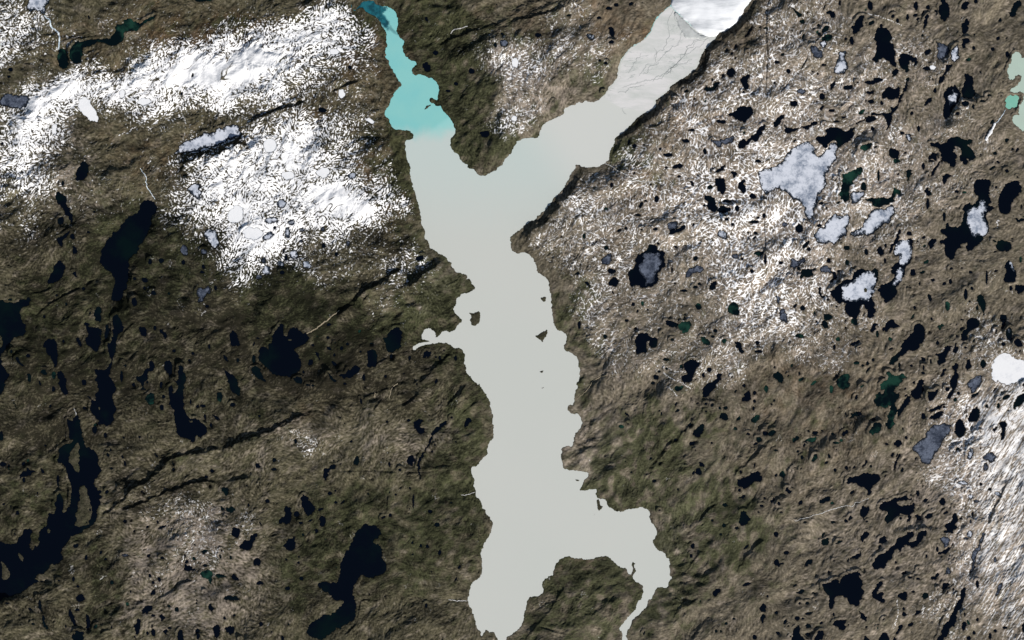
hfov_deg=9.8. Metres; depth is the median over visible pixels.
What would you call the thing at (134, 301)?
lake
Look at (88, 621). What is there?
lake
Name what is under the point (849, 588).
lake
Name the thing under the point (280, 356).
lake
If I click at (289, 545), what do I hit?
lake
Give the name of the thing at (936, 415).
lake
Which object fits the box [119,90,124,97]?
ice sheet
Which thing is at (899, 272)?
ice sheet
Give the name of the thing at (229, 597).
lake
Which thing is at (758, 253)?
lake
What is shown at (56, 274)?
lake
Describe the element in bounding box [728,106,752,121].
lake
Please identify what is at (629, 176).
stream
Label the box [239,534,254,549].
lake
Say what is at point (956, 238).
lake
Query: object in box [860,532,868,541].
lake
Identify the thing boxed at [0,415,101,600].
lake
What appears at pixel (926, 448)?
ice sheet
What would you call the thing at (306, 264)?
ice sheet
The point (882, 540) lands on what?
lake
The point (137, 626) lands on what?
lake
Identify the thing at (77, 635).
lake
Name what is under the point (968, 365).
lake
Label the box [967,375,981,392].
ice sheet
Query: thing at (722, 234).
ice sheet
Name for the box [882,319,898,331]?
lake
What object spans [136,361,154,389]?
lake
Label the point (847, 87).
lake
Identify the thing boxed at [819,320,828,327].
lake
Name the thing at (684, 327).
lake
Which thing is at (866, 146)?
lake
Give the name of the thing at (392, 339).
lake
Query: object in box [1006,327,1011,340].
lake
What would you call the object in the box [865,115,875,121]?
lake
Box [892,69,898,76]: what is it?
lake
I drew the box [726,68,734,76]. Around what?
lake
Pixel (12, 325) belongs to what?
lake
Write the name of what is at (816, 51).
ice sheet
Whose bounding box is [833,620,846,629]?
lake
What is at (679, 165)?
lake
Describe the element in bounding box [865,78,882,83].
lake
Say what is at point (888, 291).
lake
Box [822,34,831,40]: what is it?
lake
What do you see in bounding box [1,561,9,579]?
island
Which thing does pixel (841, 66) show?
ice sheet
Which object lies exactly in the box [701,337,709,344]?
lake
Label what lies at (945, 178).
lake
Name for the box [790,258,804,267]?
ice sheet
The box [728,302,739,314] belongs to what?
lake
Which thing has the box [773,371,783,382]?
lake
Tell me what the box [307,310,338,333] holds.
stream
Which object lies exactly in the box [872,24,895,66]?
lake
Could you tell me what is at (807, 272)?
lake
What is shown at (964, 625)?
lake
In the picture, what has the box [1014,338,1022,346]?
lake
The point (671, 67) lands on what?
channel
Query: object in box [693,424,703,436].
lake
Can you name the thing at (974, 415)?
lake
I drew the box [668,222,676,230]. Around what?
ice sheet
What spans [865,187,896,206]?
lake
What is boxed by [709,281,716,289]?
lake
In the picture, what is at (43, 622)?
lake
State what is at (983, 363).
lake
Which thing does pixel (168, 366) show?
lake
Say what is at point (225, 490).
lake
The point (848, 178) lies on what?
lake
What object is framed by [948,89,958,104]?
ice sheet
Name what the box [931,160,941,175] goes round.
lake
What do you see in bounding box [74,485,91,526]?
island
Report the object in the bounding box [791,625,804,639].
lake
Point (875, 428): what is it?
lake
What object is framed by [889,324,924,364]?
lake
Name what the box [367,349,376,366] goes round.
lake
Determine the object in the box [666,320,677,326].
lake
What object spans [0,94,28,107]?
ice sheet
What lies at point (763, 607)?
lake
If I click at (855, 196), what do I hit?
ice sheet
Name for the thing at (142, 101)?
ice sheet
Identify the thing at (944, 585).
lake
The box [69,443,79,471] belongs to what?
island
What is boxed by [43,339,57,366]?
lake
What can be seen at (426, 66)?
lake
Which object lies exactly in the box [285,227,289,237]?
ice sheet
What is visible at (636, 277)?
lake
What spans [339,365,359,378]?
lake
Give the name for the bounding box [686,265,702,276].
ice sheet
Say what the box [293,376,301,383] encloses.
lake
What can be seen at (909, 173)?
lake
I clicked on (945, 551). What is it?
lake
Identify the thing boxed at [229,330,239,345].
lake
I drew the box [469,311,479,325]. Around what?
island
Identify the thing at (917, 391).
lake
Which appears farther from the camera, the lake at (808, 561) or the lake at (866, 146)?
the lake at (808, 561)
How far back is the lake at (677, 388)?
5989.07 m
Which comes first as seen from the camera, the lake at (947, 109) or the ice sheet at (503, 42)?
the ice sheet at (503, 42)
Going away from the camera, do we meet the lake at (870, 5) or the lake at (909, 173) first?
the lake at (870, 5)
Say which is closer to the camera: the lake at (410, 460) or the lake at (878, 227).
the lake at (878, 227)
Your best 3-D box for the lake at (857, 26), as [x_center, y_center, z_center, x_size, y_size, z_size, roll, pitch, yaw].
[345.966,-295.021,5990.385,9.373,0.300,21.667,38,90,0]
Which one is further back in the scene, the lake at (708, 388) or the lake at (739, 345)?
the lake at (708, 388)
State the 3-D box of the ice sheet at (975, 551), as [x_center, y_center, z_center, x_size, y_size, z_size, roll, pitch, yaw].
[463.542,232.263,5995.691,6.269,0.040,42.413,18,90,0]
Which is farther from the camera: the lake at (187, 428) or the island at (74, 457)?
the island at (74, 457)
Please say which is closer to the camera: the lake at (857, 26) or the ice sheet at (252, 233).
the lake at (857, 26)
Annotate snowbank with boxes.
[985,123,995,140]
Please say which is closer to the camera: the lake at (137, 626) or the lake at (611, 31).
the lake at (611, 31)
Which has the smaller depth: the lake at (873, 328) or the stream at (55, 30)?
the stream at (55, 30)
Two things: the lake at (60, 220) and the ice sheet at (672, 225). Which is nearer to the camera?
the ice sheet at (672, 225)
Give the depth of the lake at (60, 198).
5994.96 m
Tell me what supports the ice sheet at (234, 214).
on the lake
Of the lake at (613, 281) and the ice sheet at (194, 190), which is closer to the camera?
the ice sheet at (194, 190)
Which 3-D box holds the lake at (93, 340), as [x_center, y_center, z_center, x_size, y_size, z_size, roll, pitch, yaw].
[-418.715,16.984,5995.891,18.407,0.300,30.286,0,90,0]
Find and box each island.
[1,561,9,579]
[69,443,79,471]
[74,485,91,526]
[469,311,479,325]
[536,330,547,341]
[597,499,602,509]
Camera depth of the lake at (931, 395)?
5992.26 m
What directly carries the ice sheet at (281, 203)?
on the lake
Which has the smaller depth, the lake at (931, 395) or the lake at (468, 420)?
the lake at (931, 395)
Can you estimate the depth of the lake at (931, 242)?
5992.86 m
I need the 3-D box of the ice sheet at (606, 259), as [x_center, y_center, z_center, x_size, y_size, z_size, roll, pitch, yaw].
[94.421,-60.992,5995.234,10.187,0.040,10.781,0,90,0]
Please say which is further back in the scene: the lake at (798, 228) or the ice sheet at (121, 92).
the lake at (798, 228)
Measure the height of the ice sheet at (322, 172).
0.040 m
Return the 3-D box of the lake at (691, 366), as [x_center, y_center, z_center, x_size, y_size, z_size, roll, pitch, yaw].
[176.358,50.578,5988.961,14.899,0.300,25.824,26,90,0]
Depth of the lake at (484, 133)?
5999.14 m
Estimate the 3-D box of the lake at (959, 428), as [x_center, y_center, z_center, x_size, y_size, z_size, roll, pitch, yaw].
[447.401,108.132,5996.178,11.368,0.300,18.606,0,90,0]
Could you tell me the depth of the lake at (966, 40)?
5991.94 m
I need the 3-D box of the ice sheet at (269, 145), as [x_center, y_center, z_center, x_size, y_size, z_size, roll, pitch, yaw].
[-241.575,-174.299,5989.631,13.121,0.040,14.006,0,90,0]
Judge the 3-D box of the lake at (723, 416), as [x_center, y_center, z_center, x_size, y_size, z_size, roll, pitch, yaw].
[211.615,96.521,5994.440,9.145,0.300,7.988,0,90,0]
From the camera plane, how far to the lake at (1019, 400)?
5991.34 m
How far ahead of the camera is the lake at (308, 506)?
5994.54 m
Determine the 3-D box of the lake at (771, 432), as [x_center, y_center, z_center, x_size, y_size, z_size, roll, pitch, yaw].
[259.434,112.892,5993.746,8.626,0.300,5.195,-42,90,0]
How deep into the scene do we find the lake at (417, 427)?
5998.35 m
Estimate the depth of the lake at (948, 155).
5992.28 m
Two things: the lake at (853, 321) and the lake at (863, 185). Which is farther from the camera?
the lake at (853, 321)
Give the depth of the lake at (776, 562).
5990.31 m
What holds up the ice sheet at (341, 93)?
on the lake
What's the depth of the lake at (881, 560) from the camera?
5993.55 m
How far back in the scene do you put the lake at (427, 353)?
5998.77 m
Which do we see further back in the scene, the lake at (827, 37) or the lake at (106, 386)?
the lake at (106, 386)
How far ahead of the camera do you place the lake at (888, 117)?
5994.77 m
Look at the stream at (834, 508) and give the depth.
5996.54 m
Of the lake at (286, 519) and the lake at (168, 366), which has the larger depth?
the lake at (286, 519)
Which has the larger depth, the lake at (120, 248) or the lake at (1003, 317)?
the lake at (120, 248)
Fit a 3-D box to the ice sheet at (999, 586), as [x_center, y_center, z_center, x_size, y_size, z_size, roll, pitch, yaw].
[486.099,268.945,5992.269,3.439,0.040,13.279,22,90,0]
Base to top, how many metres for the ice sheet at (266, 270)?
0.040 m
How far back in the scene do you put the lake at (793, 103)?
5992.57 m
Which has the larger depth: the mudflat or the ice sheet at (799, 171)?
the mudflat
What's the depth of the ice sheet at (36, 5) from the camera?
5993.07 m
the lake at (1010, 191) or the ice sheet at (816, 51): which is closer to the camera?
the ice sheet at (816, 51)
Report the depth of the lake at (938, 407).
5994.54 m
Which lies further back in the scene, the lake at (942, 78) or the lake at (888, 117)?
the lake at (888, 117)
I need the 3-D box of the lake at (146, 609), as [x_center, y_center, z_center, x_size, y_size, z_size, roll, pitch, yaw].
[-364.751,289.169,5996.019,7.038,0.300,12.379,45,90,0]
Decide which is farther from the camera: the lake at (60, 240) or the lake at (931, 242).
the lake at (931, 242)
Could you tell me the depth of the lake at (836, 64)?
5993.30 m
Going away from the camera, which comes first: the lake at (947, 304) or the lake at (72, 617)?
the lake at (947, 304)
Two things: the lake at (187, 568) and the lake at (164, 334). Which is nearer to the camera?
the lake at (164, 334)
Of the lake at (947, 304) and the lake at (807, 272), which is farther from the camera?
the lake at (807, 272)
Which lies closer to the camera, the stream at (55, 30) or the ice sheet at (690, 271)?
the stream at (55, 30)
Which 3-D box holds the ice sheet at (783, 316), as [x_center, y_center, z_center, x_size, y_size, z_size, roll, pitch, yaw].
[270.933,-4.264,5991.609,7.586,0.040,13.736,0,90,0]
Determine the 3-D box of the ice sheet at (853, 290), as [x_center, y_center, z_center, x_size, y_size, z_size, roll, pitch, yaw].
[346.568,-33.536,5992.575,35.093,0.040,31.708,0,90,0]
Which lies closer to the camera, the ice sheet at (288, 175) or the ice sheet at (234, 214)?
the ice sheet at (288, 175)
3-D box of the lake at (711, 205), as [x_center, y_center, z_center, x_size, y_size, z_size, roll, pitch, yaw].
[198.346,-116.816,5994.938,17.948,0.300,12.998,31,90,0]
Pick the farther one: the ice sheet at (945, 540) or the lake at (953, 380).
the ice sheet at (945, 540)
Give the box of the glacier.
[671,0,750,36]
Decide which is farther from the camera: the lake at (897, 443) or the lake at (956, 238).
the lake at (956, 238)
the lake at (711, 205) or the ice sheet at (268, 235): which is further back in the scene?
the lake at (711, 205)
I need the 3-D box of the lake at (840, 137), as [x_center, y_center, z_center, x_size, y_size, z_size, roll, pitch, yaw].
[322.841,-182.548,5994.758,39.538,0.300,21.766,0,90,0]
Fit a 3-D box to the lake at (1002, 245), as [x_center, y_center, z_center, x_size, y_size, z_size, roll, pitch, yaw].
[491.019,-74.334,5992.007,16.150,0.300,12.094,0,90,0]
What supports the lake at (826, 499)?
on the ground
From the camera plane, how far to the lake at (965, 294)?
5989.74 m
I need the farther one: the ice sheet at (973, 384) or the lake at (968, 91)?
the ice sheet at (973, 384)
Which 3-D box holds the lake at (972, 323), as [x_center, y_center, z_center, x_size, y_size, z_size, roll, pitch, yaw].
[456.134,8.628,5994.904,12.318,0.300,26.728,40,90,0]
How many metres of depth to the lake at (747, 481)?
5996.01 m
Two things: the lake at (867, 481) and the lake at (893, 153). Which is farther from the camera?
the lake at (867, 481)
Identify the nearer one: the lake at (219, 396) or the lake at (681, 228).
the lake at (681, 228)
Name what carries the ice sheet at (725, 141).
on the lake
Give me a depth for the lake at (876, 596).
5991.19 m
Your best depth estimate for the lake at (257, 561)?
5994.57 m
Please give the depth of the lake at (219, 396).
5993.39 m
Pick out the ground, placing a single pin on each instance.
(260, 70)
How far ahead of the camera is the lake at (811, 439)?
5998.13 m
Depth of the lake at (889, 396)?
5992.10 m
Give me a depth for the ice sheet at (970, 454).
5991.60 m
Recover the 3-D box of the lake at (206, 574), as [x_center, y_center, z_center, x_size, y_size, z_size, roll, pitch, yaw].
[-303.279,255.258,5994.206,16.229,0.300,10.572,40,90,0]
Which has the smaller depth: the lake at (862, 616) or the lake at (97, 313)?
the lake at (862, 616)
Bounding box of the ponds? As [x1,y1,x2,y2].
[0,0,1023,639]
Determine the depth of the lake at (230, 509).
5994.84 m
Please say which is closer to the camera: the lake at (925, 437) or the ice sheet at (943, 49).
the ice sheet at (943, 49)
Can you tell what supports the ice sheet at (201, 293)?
on the lake
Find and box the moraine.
[674,12,706,39]
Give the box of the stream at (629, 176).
[605,163,655,184]
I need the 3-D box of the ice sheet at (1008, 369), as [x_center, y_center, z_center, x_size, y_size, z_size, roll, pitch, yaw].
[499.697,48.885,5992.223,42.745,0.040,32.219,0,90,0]
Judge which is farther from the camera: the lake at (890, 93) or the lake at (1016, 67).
the lake at (890, 93)
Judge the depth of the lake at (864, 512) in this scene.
5996.93 m
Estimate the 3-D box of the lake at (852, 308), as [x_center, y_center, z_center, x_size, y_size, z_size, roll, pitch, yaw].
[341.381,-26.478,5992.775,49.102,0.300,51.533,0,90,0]
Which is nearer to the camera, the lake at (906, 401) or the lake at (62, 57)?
the lake at (62, 57)
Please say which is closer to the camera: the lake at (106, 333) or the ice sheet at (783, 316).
the ice sheet at (783, 316)
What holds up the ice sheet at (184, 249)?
on the lake
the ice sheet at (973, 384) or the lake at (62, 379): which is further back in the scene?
the ice sheet at (973, 384)
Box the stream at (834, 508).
[797,498,868,520]
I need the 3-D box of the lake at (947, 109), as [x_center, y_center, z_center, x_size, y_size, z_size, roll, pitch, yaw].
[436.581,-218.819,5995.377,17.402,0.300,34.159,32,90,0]
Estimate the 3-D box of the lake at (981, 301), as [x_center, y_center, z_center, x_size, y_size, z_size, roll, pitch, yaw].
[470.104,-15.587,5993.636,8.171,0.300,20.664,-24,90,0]
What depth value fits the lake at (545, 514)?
5999.97 m
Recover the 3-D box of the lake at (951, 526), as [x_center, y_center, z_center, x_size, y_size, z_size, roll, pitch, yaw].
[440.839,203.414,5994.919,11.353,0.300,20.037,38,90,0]
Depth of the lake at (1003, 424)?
5992.11 m
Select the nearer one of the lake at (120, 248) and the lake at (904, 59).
the lake at (904, 59)
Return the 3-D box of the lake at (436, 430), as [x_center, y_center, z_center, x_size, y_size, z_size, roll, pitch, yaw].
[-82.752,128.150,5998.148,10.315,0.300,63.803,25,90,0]
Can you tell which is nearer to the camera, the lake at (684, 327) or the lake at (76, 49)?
the lake at (76, 49)
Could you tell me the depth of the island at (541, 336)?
5999.70 m
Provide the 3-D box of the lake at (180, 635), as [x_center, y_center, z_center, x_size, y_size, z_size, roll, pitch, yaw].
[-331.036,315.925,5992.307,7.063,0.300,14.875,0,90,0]
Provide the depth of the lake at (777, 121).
5996.14 m
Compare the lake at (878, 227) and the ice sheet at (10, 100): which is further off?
the lake at (878, 227)
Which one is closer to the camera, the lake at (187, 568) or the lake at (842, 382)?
the lake at (842, 382)
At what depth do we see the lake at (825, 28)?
5991.56 m
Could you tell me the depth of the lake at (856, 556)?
5993.71 m
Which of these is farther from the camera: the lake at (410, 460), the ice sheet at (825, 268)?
the lake at (410, 460)
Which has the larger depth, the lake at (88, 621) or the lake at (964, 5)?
the lake at (88, 621)
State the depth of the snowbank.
5990.40 m
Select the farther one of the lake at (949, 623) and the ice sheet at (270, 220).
the lake at (949, 623)
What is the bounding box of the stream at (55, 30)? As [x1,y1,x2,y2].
[44,15,59,48]
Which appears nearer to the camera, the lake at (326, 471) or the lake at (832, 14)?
the lake at (832, 14)
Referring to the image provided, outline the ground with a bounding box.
[0,0,1023,639]
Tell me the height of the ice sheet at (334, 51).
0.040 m
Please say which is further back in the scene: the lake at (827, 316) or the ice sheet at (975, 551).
the ice sheet at (975, 551)
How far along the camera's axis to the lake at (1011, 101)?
5993.41 m
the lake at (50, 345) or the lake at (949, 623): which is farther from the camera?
the lake at (949, 623)
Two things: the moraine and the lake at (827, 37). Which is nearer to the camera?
the lake at (827, 37)
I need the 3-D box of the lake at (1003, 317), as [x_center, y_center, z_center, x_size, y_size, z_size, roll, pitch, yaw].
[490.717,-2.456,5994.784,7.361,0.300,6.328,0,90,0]
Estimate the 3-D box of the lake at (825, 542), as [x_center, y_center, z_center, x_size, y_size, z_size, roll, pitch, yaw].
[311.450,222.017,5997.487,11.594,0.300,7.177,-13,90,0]
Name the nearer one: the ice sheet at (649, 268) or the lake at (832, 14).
the lake at (832, 14)
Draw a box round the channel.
[623,38,707,87]
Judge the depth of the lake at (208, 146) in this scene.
5995.38 m
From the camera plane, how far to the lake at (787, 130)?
5995.36 m
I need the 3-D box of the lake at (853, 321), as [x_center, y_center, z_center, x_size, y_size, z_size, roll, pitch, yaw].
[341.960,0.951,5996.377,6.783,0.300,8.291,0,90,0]
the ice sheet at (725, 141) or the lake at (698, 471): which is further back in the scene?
the lake at (698, 471)
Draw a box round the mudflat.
[604,6,713,111]
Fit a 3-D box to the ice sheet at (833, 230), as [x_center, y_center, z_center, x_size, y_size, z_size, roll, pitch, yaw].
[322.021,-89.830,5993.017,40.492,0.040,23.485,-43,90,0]
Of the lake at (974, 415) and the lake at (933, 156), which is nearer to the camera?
the lake at (933, 156)
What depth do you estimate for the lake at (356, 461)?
5993.18 m
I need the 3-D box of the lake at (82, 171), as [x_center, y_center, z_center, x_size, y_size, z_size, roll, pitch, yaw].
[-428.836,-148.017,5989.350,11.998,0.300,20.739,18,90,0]
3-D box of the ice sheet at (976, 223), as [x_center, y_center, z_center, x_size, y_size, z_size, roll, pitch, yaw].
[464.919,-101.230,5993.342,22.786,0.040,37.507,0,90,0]
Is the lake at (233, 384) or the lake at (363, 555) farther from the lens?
the lake at (363, 555)
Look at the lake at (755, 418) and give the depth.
5998.20 m
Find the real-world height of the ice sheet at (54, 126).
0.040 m
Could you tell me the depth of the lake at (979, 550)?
5995.74 m
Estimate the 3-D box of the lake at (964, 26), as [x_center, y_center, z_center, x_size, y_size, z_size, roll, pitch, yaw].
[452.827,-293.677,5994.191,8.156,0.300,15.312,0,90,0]
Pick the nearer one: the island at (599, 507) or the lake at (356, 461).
the lake at (356, 461)
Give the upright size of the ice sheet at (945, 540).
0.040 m
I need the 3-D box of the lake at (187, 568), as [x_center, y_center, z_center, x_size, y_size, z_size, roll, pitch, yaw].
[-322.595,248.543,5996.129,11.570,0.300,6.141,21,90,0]
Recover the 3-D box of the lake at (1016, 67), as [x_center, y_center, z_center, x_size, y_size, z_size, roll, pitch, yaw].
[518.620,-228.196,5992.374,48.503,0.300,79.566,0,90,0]
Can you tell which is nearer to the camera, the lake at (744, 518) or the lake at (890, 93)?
the lake at (744, 518)
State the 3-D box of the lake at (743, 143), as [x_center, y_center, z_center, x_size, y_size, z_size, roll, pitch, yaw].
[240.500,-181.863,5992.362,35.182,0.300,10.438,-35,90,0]
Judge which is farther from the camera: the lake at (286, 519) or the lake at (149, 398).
the lake at (286, 519)
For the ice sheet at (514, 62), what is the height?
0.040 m
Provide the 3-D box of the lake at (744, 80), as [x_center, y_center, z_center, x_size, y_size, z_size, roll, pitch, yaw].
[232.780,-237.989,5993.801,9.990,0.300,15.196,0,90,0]
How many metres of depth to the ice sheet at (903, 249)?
5992.01 m
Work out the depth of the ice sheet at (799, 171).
5996.32 m
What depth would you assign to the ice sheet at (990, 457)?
5992.35 m
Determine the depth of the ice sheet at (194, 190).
5991.15 m
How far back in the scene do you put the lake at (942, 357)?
5994.62 m
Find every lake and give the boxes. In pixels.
[0,297,30,393]
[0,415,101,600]
[19,468,34,477]
[42,615,47,628]
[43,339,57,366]
[47,261,65,283]
[55,191,72,222]
[57,49,68,68]
[57,217,63,224]
[57,231,69,246]
[57,371,67,394]
[68,609,75,625]
[69,15,155,63]
[72,631,83,639]
[75,161,88,180]
[76,594,84,601]
[84,322,101,351]
[86,614,90,629]
[87,314,123,425]
[94,306,101,321]
[100,200,156,300]
[104,324,109,338]
[131,297,136,305]
[134,619,140,634]
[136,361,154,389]
[139,327,146,335]
[142,605,152,613]
[145,393,154,404]
[160,329,166,338]
[164,360,172,375]
[168,365,206,441]
[174,124,241,153]
[177,629,183,639]
[184,564,194,570]
[200,570,212,583]
[204,228,218,247]
[213,625,219,637]
[217,392,222,401]
[221,487,228,495]
[223,368,240,395]
[224,595,238,599]
[225,626,234,634]
[226,506,234,512]
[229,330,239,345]
[231,527,239,537]
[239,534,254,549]
[251,366,265,381]
[254,558,260,565]
[258,324,308,376]
[279,506,291,523]
[283,536,295,550]
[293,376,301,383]
[300,494,314,515]
[306,524,385,639]
[319,516,325,526]
[323,464,335,479]
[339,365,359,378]
[351,0,748,639]
[353,456,358,464]
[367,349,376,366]
[383,327,401,352]
[407,455,414,465]
[413,419,423,433]
[416,421,446,477]
[422,62,430,71]
[423,351,430,357]
[464,418,471,425]
[480,131,488,136]
[608,27,614,36]
[608,277,618,286]
[628,244,664,287]
[635,333,657,353]
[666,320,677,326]
[669,225,685,233]
[673,163,682,168]
[675,386,682,390]
[678,321,691,332]
[681,359,699,382]
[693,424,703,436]
[695,468,701,474]
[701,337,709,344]
[702,373,721,396]
[703,196,717,211]
[704,82,718,90]
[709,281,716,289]
[713,589,720,595]
[714,177,725,193]
[717,205,730,212]
[719,413,727,420]
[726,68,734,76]
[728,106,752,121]
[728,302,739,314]
[735,342,743,352]
[737,471,761,488]
[738,124,764,147]
[738,180,745,192]
[739,511,750,525]
[740,74,749,88]
[742,391,750,401]
[751,415,759,422]
[754,251,762,255]
[758,141,837,219]
[760,603,765,611]
[767,430,775,435]
[773,115,783,126]
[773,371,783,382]
[774,559,783,566]
[784,124,811,132]
[790,101,796,106]
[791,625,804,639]
[795,224,802,232]
[801,268,815,276]
[805,437,815,441]
[805,559,811,565]
[814,213,849,244]
[814,630,823,639]
[816,127,854,147]
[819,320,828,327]
[819,496,829,503]
[821,538,828,545]
[822,26,828,32]
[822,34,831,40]
[822,572,863,608]
[824,314,832,319]
[826,10,834,17]
[830,268,877,318]
[830,272,836,281]
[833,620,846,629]
[834,51,847,73]
[836,374,849,388]
[839,167,862,201]
[843,85,852,89]
[846,473,879,494]
[850,205,894,235]
[850,551,860,558]
[851,15,863,33]
[851,318,856,324]
[856,77,908,129]
[859,611,866,620]
[860,143,871,150]
[860,506,868,518]
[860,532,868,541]
[861,182,866,189]
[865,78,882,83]
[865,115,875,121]
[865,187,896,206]
[867,1,872,9]
[869,422,881,434]
[870,323,877,331]
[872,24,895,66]
[872,530,926,568]
[872,581,884,602]
[873,371,906,428]
[877,246,883,255]
[878,238,912,302]
[879,494,914,523]
[879,536,886,543]
[879,632,888,639]
[882,86,899,99]
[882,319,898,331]
[889,148,899,158]
[889,229,900,252]
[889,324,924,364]
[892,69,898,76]
[894,440,901,446]
[897,396,910,415]
[898,53,917,71]
[898,591,906,600]
[906,170,911,180]
[911,379,923,398]
[912,423,950,463]
[923,14,928,28]
[928,153,936,160]
[928,239,935,247]
[928,389,937,400]
[928,404,944,411]
[929,411,942,418]
[930,136,975,163]
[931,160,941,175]
[935,345,951,364]
[937,587,965,639]
[938,0,949,20]
[938,543,952,553]
[939,64,951,83]
[939,498,945,504]
[940,179,994,259]
[942,174,952,183]
[942,583,949,590]
[943,85,960,118]
[944,513,957,532]
[945,301,949,310]
[947,363,958,398]
[953,343,957,352]
[954,419,964,436]
[961,1,968,9]
[961,19,968,33]
[961,73,974,98]
[961,318,979,340]
[962,38,969,47]
[962,622,966,630]
[964,289,967,299]
[965,359,971,369]
[968,407,979,421]
[969,532,984,572]
[976,294,985,314]
[980,360,985,367]
[996,240,1011,251]
[998,181,1021,213]
[999,314,1006,320]
[999,421,1006,439]
[1003,260,1016,282]
[1005,95,1018,108]
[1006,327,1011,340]
[1007,52,1023,130]
[1009,0,1021,16]
[1013,394,1023,408]
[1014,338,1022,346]
[1015,285,1023,293]
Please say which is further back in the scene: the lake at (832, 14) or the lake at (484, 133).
the lake at (484, 133)
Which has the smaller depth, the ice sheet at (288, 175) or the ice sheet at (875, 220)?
the ice sheet at (288, 175)
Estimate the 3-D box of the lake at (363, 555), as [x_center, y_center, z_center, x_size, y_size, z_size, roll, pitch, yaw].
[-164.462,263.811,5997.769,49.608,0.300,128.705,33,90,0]
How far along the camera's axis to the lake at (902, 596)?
5990.78 m
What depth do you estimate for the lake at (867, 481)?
5995.81 m
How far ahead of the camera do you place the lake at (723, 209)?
5993.96 m
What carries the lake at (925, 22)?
on the ground
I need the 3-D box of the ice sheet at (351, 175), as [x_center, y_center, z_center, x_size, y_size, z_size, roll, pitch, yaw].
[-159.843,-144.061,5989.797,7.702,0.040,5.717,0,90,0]
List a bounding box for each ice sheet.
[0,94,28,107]
[27,0,48,13]
[52,124,56,133]
[78,97,97,121]
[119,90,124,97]
[137,98,150,105]
[176,125,240,152]
[181,245,187,254]
[188,184,200,197]
[197,286,210,301]
[205,229,218,247]
[227,205,242,222]
[242,227,262,239]
[262,266,269,273]
[263,138,276,151]
[263,232,272,238]
[265,217,277,222]
[277,199,285,206]
[281,171,293,179]
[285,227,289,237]
[290,250,297,257]
[303,261,310,267]
[316,167,329,177]
[330,49,338,54]
[339,89,344,97]
[348,173,355,178]
[500,40,507,45]
[512,58,517,67]
[601,254,610,263]
[638,252,661,285]
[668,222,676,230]
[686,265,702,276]
[711,136,733,146]
[718,231,725,237]
[759,142,837,218]
[780,309,786,322]
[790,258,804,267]
[810,46,822,57]
[814,214,848,242]
[820,266,830,272]
[834,51,847,73]
[842,271,875,301]
[851,191,863,202]
[851,205,893,235]
[892,267,903,284]
[893,240,911,265]
[912,423,950,463]
[936,42,948,58]
[940,537,949,546]
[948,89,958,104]
[951,47,958,60]
[966,200,988,236]
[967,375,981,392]
[968,448,972,458]
[970,533,983,572]
[983,453,995,461]
[991,353,1023,384]
[996,583,1001,594]
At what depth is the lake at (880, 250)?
5991.78 m
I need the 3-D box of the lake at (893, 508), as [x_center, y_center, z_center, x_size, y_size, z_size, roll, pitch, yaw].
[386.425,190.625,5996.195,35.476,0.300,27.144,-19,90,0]
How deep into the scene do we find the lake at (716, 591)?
5991.71 m
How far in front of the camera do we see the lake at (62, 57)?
5992.68 m
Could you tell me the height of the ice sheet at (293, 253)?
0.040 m
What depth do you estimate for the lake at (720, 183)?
5995.36 m
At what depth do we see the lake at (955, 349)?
5994.18 m

